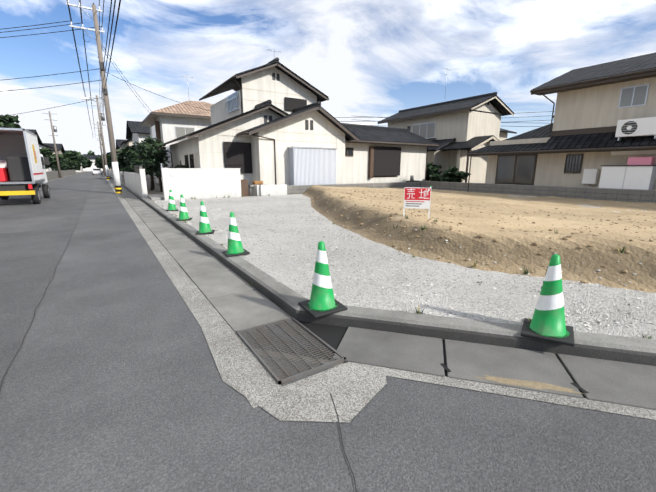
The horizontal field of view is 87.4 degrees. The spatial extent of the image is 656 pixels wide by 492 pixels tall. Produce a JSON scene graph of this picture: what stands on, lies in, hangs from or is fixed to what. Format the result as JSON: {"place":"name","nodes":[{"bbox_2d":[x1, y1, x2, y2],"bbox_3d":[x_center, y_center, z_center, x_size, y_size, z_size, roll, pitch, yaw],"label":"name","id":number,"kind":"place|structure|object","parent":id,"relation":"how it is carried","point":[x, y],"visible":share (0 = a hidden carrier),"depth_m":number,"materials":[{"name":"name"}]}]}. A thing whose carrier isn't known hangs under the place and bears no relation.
{"place":"outdoors","nodes":[
{"label":"outdoors","id":0,"kind":"place"},
{"bbox_2d":[26,129,42,144],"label":"house","id":1,"kind":"structure","parent":0,"point":[38,137],"depth_m":54.46,"materials":[{"name":"tile"}]},
{"bbox_2d":[43,143,65,170],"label":"house","id":2,"kind":"structure","parent":0,"point":[60,148],"depth_m":82.56,"materials":[{"name":"tile"}]},
{"bbox_2d":[116,139,124,174],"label":"house","id":3,"kind":"structure","parent":0,"point":[118,143],"depth_m":70.80,"materials":[{"name":"tile"}]},
{"bbox_2d":[120,139,132,146],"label":"house","id":4,"kind":"structure","parent":0,"point":[128,142],"depth_m":54.12,"materials":[{"name":"tile"}]},
{"bbox_2d":[126,121,155,180],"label":"house","id":5,"kind":"structure","parent":0,"point":[136,131],"depth_m":42.14,"materials":[{"name":"tile"}]},
{"bbox_2d":[49,171,345,366],"bbox_3d":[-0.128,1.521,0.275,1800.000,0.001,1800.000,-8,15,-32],"label":"ground","id":6,"kind":"structure","parent":0,"point":[156,191],"depth_m":22.17,"materials":[{"name":"grey concrete"}]},
{"bbox_2d":[0,114,20,127],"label":"tree","id":7,"kind":"object","parent":6,"relation":"on","point":[9,121],"visible":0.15,"depth_m":41.33,"materials":[{"name":"green plant"}]},
{"bbox_2d":[39,144,54,170],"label":"house","id":8,"kind":"structure","parent":6,"relation":"on","point":[45,146],"depth_m":64.79,"materials":[{"name":"tile"}]},
{"bbox_2d":[39,147,64,168],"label":"tree","id":9,"kind":"object","parent":6,"relation":"on","point":[45,152],"visible":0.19,"depth_m":59.05,"materials":[{"name":"green plant"}]},
{"bbox_2d":[42,111,61,177],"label":"pole","id":10,"kind":"object","parent":6,"relation":"on","point":[54,128],"visible":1,"depth_m":53.36,"materials":[{"name":"concrete"}]},
{"bbox_2d":[46,170,75,180],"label":"wall","id":11,"kind":"structure","parent":6,"relation":"on","point":[51,175],"depth_m":53.05,"materials":[{"name":"grey concrete"}]},
{"bbox_2d":[54,157,74,170],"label":"tree","id":12,"kind":"object","parent":6,"relation":"on","point":[66,164],"visible":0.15,"depth_m":81.10,"materials":[{"name":"green plant"}]},
{"bbox_2d":[62,150,83,170],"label":"tree","id":13,"kind":"object","parent":6,"relation":"on","point":[76,158],"visible":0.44,"depth_m":93.39,"materials":[{"name":"green plant"}]},
{"bbox_2d":[68,150,87,165],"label":"tree","id":14,"kind":"object","parent":6,"relation":"on","point":[84,159],"depth_m":118.55,"materials":[{"name":"green plant"}]},
{"bbox_2d":[82,156,93,168],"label":"tree","id":15,"kind":"object","parent":6,"relation":"on","point":[88,164],"visible":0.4,"depth_m":143.73,"materials":[{"name":"green plant"}]},
{"bbox_2d":[82,155,102,170],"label":"house","id":16,"kind":"structure","parent":6,"relation":"on","point":[92,158],"depth_m":162.09,"materials":[{"name":"tile"}]},
{"bbox_2d":[95,154,110,169],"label":"tree","id":17,"kind":"object","parent":6,"relation":"on","point":[99,160],"visible":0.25,"depth_m":113.02,"materials":[{"name":"green plant"}]},
{"bbox_2d":[108,169,121,181],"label":"wall","id":18,"kind":"structure","parent":6,"relation":"on","point":[111,173],"depth_m":53.37,"materials":[{"name":"grey concrete"}]},
{"bbox_2d":[107,149,124,172],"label":"tree","id":19,"kind":"object","parent":6,"relation":"on","point":[117,152],"visible":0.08,"depth_m":49.62,"materials":[{"name":"green plant"}]},
{"bbox_2d":[117,141,137,169],"bbox_3d":[-20.751,-9.251,37.981,4.919,4.318,4.757,-8,15,-32],"label":"tree","id":20,"kind":"object","parent":6,"relation":"on","point":[121,155],"visible":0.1,"depth_m":36.65,"materials":[{"name":"green plant"}]},
{"bbox_2d":[121,149,138,172],"bbox_3d":[-16.164,-6.720,29.351,2.647,3.214,2.160,-5,14,-21],"label":"tree","id":21,"kind":"object","parent":6,"relation":"on","point":[130,155],"visible":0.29,"depth_m":28.80,"materials":[{"name":"green plant"}]},
{"bbox_2d":[126,136,167,189],"bbox_3d":[-12.772,-5.906,24.373,2.792,3.834,2.837,-8,15,-32],"label":"tree","id":22,"kind":"object","parent":6,"relation":"on","point":[145,142],"visible":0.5,"depth_m":24.08,"materials":[{"name":"green plant"}]},
{"bbox_2d":[132,143,167,187],"bbox_3d":[-14.027,-6.402,27.057,2.497,3.596,2.331,-4,13,-16],"label":"tree","id":23,"kind":"object","parent":6,"relation":"on","point":[144,156],"depth_m":26.52,"materials":[{"name":"green plant"}]},
{"bbox_2d":[147,163,163,200],"bbox_3d":[-7.951,-2.975,16.115,1.000,1.750,1.900,-8,15,-32],"label":"gate step","id":24,"kind":"object","parent":6,"relation":"on","point":[155,197],"visible":0.38,"depth_m":15.65,"materials":[{"name":"grey concrete"}]},
{"bbox_2d":[141,142,172,191],"bbox_3d":[-11.123,-5.230,22.731,2.341,3.239,2.038,3,13,15],"label":"tree","id":25,"kind":"object","parent":6,"relation":"on","point":[157,154],"visible":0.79,"depth_m":22.35,"materials":[{"name":"green plant"}]},
{"bbox_2d":[140,76,212,183],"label":"house","id":26,"kind":"structure","parent":6,"relation":"on","point":[169,123],"depth_m":29.71,"materials":[{"name":"white paint"}]},
{"bbox_2d":[174,160,189,167],"bbox_3d":[-8.379,-3.934,19.893,0.902,1.971,1.055,-2,13,-10],"label":"shrub","id":27,"kind":"object","parent":6,"relation":"on","point":[180,166],"visible":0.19,"depth_m":19.67,"materials":[{"name":"green plant"}]},
{"bbox_2d":[124,166,286,199],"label":"white walls","id":28,"kind":"structure","parent":6,"relation":"on","point":[196,183],"depth_m":16.50,"materials":[{"name":"white"}]},
{"bbox_2d":[241,180,262,196],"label":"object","id":29,"kind":"object","parent":6,"relation":"on","point":[244,188],"visible":0.56,"depth_m":17.77,"materials":[{"name":"brown wood"}]},
{"bbox_2d":[162,49,358,192],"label":"house","id":30,"kind":"structure","parent":6,"relation":"on","point":[273,122],"depth_m":19.57,"materials":[{"name":"beige paint"}]},
{"bbox_2d":[342,123,438,183],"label":"house wing","id":31,"kind":"structure","parent":30,"relation":"attached to","point":[378,154],"depth_m":24.70,"materials":[{"name":"beige paint"}]},
{"bbox_2d":[102,171,585,397],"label":"gutter bed","id":32,"kind":"object","parent":6,"relation":"on","point":[332,336],"visible":0.17,"depth_m":3.20,"materials":[{"name":"black"}]},
{"bbox_2d":[236,317,345,384],"bbox_3d":[-0.364,0.877,3.042,0.600,0.030,0.960,-8,15,-32],"label":"grating","id":33,"kind":"object","parent":32,"relation":"on","point":[273,373],"visible":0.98,"depth_m":2.98,"materials":[{"name":"grey metal"}]},
{"bbox_2d":[384,367,655,419],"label":"edging strip","id":34,"kind":"object","parent":32,"relation":"on","point":[586,403],"visible":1,"depth_m":2.39,"materials":[{"name":"grey concrete"}]},
{"bbox_2d":[287,182,420,194],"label":"block wall","id":35,"kind":"structure","parent":6,"relation":"on","point":[297,189],"depth_m":21.38,"materials":[{"name":"grey concrete"}]},
{"bbox_2d":[109,179,655,409],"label":"gutter cover slabs","id":36,"kind":"structure","parent":6,"relation":"on","point":[236,301],"depth_m":2.88,"materials":[{"name":"grey concrete"}]},
{"bbox_2d":[476,375,583,393],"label":"sand","id":37,"kind":"structure","parent":36,"relation":"on","point":[533,384],"depth_m":2.47,"materials":[{"name":"beige sand"}]},
{"bbox_2d":[113,178,655,365],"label":"kerb","id":38,"kind":"structure","parent":6,"relation":"on","point":[285,298],"depth_m":3.23,"materials":[{"name":"grey concrete"}]},
{"bbox_2d":[222,212,249,256],"bbox_3d":[-1.568,-0.217,5.710,0.380,0.708,0.380,-9,14,-29],"label":"cone","id":39,"kind":"object","parent":38,"relation":"on","point":[235,247],"visible":0.98,"depth_m":5.65,"materials":[{"name":"green plastic"}]},
{"bbox_2d":[298,241,347,317],"bbox_3d":[-0.062,0.293,3.468,0.380,0.708,0.380,-9,17,-28],"label":"cone","id":40,"kind":"object","parent":38,"relation":"on","point":[322,301],"visible":1,"depth_m":3.41,"materials":[{"name":"green plastic"}]},
{"bbox_2d":[128,190,654,338],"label":"weeds","id":41,"kind":"object","parent":6,"relation":"on","point":[526,272],"visible":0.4,"depth_m":4.68,"materials":[{"name":"green plant"}]},
{"bbox_2d":[426,162,441,180],"bbox_3d":[8.185,-5.789,27.917,2.259,2.025,2.133,-8,15,-32],"label":"shrub","id":42,"kind":"object","parent":6,"relation":"on","point":[430,170],"visible":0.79,"depth_m":27.35,"materials":[{"name":"green plant"}]},
{"bbox_2d":[429,174,444,181],"bbox_3d":[8.479,-5.000,26.547,1.236,1.106,1.278,-8,15,-32],"label":"shrub","id":43,"kind":"object","parent":6,"relation":"on","point":[438,177],"visible":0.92,"depth_m":26.32,"materials":[{"name":"green plant"}]},
{"bbox_2d":[443,166,470,181],"bbox_3d":[10.039,-5.376,26.751,2.223,1.747,2.052,-8,15,-32],"label":"shrub","id":44,"kind":"object","parent":6,"relation":"on","point":[450,174],"visible":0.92,"depth_m":26.47,"materials":[{"name":"green plant"}]},
{"bbox_2d":[421,181,655,202],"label":"block wall","id":45,"kind":"structure","parent":6,"relation":"on","point":[633,195],"depth_m":17.06,"materials":[{"name":"grey concrete"}]},
{"bbox_2d":[466,52,655,191],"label":"house","id":46,"kind":"structure","parent":6,"relation":"on","point":[599,131],"depth_m":16.26,"materials":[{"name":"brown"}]},
{"bbox_2d":[0,171,655,491],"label":"road asphalt","id":47,"kind":"structure","parent":0,"point":[113,381],"depth_m":2.12,"materials":[{"name":"grey asphalt"}]},
{"bbox_2d":[0,179,94,384],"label":"road patch","id":48,"kind":"object","parent":47,"relation":"on","point":[27,269],"visible":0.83,"depth_m":6.33,"materials":[{"name":"grey asphalt"}]},
{"bbox_2d":[0,128,49,203],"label":"truck","id":49,"kind":"object","parent":48,"relation":"on","point":[22,166],"visible":1,"depth_m":14.86,"materials":[{"name":"white metal"}]},
{"bbox_2d":[0,215,66,233],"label":"road patch","id":50,"kind":"object","parent":48,"relation":"on","point":[29,224],"visible":1,"depth_m":9.56,"materials":[{"name":"grey asphalt"}]},
{"bbox_2d":[0,187,91,390],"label":"seam","id":51,"kind":"object","parent":48,"relation":"on","point":[34,314],"visible":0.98,"depth_m":3.46,"materials":[{"name":"grey asphalt"}]},
{"bbox_2d":[92,168,101,174],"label":"car","id":52,"kind":"object","parent":47,"relation":"on","point":[97,171],"visible":0.98,"depth_m":76.40,"materials":[{"name":"white metal"}]},
{"bbox_2d":[102,172,257,407],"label":"edging strip","id":53,"kind":"object","parent":47,"relation":"on","point":[203,310],"visible":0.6,"depth_m":4.81,"materials":[{"name":"grey concrete"}]},
{"bbox_2d":[66,0,121,193],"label":"pole","id":54,"kind":"object","parent":53,"relation":"on","point":[116,175],"visible":0.96,"depth_m":19.86,"materials":[{"name":"grey concrete"}]},
{"bbox_2d":[0,0,554,149],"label":"wires","id":55,"kind":"object","parent":54,"relation":"attached to","point":[107,54],"visible":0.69,"depth_m":19.70,"materials":[{"name":"black"}]},
{"bbox_2d":[92,122,105,175],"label":"pole","id":56,"kind":"object","parent":53,"relation":"on","point":[100,140],"visible":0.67,"depth_m":69.02,"materials":[{"name":"grey concrete"}]},
{"bbox_2d":[89,95,109,179],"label":"pole","id":57,"kind":"object","parent":53,"relation":"on","point":[103,146],"visible":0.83,"depth_m":44.40,"materials":[{"name":"white concrete"}]},
{"bbox_2d":[201,321,386,421],"bbox_3d":[-0.434,0.936,2.805,1.800,0.001,1.308,2,13,8],"label":"apron patch","id":58,"kind":"object","parent":47,"relation":"on","point":[353,388],"visible":0.81,"depth_m":2.48,"materials":[{"name":"grey concrete"}]},
{"bbox_2d":[330,393,356,491],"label":"pavement crack","id":59,"kind":"object","parent":47,"relation":"on","point":[343,446],"visible":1,"depth_m":1.94,"materials":[{"name":"grey asphalt"}]},
{"bbox_2d":[0,0,655,154],"label":"sky","id":60,"kind":"structure","parent":0,"point":[373,59],"materials":[{"name":"blue"}]},
{"bbox_2d":[195,191,645,322],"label":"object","id":61,"kind":"object","parent":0,"point":[601,318],"depth_m":3.49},
{"bbox_2d":[152,194,655,339],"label":"lot gravel","id":62,"kind":"structure","parent":61,"relation":"on","point":[482,299],"depth_m":4.53,"materials":[{"name":"grey gravel"}]},
{"bbox_2d":[166,189,178,210],"bbox_3d":[-5.275,-1.548,11.567,0.380,0.708,0.380,-5,12,-24],"label":"cone","id":63,"kind":"object","parent":62,"relation":"on","point":[171,205],"visible":1,"depth_m":11.50,"materials":[{"name":"green plastic"}]},
{"bbox_2d":[176,194,191,220],"bbox_3d":[-4.007,-1.076,9.489,0.380,0.708,0.380,-4,13,-13],"label":"cone","id":64,"kind":"object","parent":62,"relation":"on","point":[183,213],"visible":1,"depth_m":9.43,"materials":[{"name":"green plastic"}]},
{"bbox_2d":[195,201,214,234],"bbox_3d":[-2.732,-0.634,7.545,0.380,0.708,0.380,-5,14,-12],"label":"cone","id":65,"kind":"object","parent":62,"relation":"on","point":[204,226],"visible":0.96,"depth_m":7.48,"materials":[{"name":"green plastic"}]},
{"bbox_2d":[403,185,431,217],"bbox_3d":[1.804,-0.684,7.001,0.525,1.088,0.039,3,13,15],"label":"sale sign","id":66,"kind":"object","parent":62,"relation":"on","point":[417,197],"visible":0.98,"depth_m":6.92,"materials":[{"name":"white"}]},
{"bbox_2d":[310,202,655,292],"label":"bank stones","id":67,"kind":"object","parent":62,"relation":"on","point":[505,255],"visible":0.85,"depth_m":4.73,"materials":[{"name":"stone"}]},
{"bbox_2d":[378,68,513,182],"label":"house","id":68,"kind":"structure","parent":0,"point":[457,130],"depth_m":28.23,"materials":[{"name":"paint"}]},
{"bbox_2d":[302,185,655,292],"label":"lot soil","id":69,"kind":"structure","parent":0,"point":[573,256],"depth_m":6.37,"materials":[{"name":"brown soil"}]},
{"bbox_2d":[311,188,655,282],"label":"soil clods","id":70,"kind":"object","parent":69,"relation":"on","point":[534,244],"visible":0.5,"depth_m":7.04,"materials":[{"name":"brown soil"}]},
{"bbox_2d":[499,128,516,140],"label":"house","id":71,"kind":"structure","parent":0,"point":[503,133],"depth_m":39.98,"materials":[{"name":"tile"}]},
{"bbox_2d":[521,254,574,346],"bbox_3d":[1.911,0.413,2.938,0.380,0.708,0.380,6,14,33],"label":"cone","id":72,"kind":"object","parent":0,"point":[547,323],"visible":1,"depth_m":2.88,"materials":[{"name":"green plastic"}]}
]}

